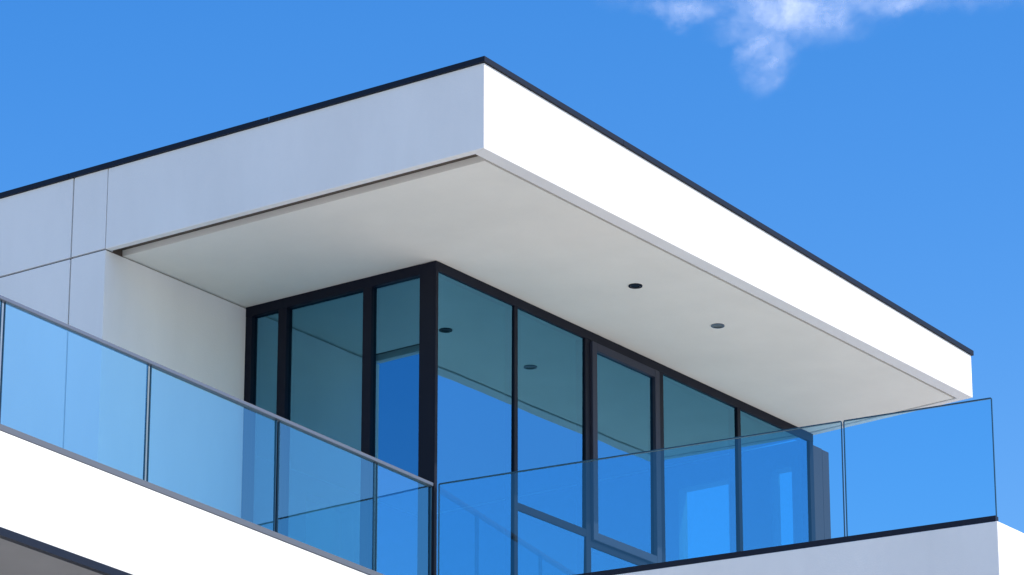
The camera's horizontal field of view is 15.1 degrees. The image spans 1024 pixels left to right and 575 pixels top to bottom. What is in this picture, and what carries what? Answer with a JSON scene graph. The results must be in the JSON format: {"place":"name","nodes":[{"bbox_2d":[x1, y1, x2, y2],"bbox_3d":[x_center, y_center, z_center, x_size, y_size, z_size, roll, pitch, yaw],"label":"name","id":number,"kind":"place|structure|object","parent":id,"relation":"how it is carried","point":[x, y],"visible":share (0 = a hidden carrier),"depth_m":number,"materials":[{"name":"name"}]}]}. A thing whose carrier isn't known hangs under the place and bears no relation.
{"place":"outdoors","nodes":[
{"label":"outdoors","id":0,"kind":"place"},
{"bbox_2d":[120,154,477,249],"bbox_3d":[-2.534,0.945,42.642,12.514,0.707,9.840,-14,-24,33],"label":"trim","id":1,"kind":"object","parent":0,"point":[308,199],"visible":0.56,"depth_m":36.63,"materials":[{"name":"black metal"}]},
{"bbox_2d":[122,156,952,431],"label":"soffit","id":2,"kind":"structure","parent":1,"relation":"attached to","point":[494,225],"depth_m":38.30,"materials":[{"name":"white paint"}]},
{"bbox_2d":[106,63,972,434],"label":"roof fascia","id":3,"kind":"structure","parent":2,"relation":"on","point":[494,117],"depth_m":36.94,"materials":[{"name":"white paint"}]},
{"bbox_2d":[0,56,973,355],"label":"roof coping","id":4,"kind":"object","parent":3,"relation":"on","point":[530,88],"visible":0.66,"depth_m":37.45,"materials":[{"name":"black metal"}]},
{"bbox_2d":[628,283,724,328],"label":"soffit downlights","id":5,"kind":"object","parent":2,"relation":"in","point":[637,285],"visible":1,"depth_m":38.72,"materials":[{"name":"black metal"}]},
{"bbox_2d":[0,0,1023,537],"label":"sky","id":6,"kind":"structure","parent":0,"point":[883,140],"materials":[{"name":"blue"}]},
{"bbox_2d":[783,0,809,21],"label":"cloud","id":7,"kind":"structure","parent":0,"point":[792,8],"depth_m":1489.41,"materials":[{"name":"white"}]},
{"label":"lower storeys","id":8,"kind":"object","parent":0,"visible":0},
{"bbox_2d":[0,538,101,574],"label":"terrace underside","id":9,"kind":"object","parent":8,"relation":"on","point":[16,559],"depth_m":32.46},
{"bbox_2d":[0,431,1023,574],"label":"terrace slab","id":10,"kind":"structure","parent":9,"relation":"on","point":[55,499],"depth_m":33.74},
{"bbox_2d":[0,527,131,574],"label":"slab drip edge","id":11,"kind":"object","parent":10,"relation":"attached to","point":[52,551],"depth_m":32.08,"materials":[{"name":"black metal"}]},
{"bbox_2d":[0,295,432,574],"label":"glass railing","id":12,"kind":"object","parent":10,"relation":"on","point":[184,378],"visible":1,"depth_m":34.12,"materials":[{"name":"blue"}]},
{"bbox_2d":[438,397,998,574],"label":"glass railing","id":13,"kind":"object","parent":10,"relation":"on","point":[847,538],"visible":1,"depth_m":35.24,"materials":[{"name":"blue"}]},
{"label":"terrace floor","id":14,"kind":"structure","parent":10,"relation":"on","visible":0},
{"bbox_2d":[0,169,245,517],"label":"facade panels","id":15,"kind":"object","parent":14,"relation":"on","point":[70,391],"visible":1,"depth_m":37.95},
{"bbox_2d":[0,249,123,277],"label":"panel backing","id":16,"kind":"object","parent":15,"relation":"attached to","point":[118,252],"visible":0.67,"depth_m":37.86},
{"bbox_2d":[813,445,830,540],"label":"corner pier","id":17,"kind":"structure","parent":14,"relation":"on","point":[822,496],"depth_m":43.27,"materials":[{"name":"grey"}]},
{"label":"interior walls","id":18,"kind":"object","parent":14,"relation":"on","visible":0},
{"bbox_2d":[241,261,815,574],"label":"window frames","id":19,"kind":"structure","parent":18,"relation":"attached to","point":[428,275],"depth_m":38.74,"materials":[{"name":"black metal"}]},
{"bbox_2d":[250,272,809,574],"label":"window panes","id":20,"kind":"object","parent":19,"relation":"in","point":[475,394],"visible":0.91,"depth_m":38.61,"materials":[{"name":"blue glass"}]}
]}

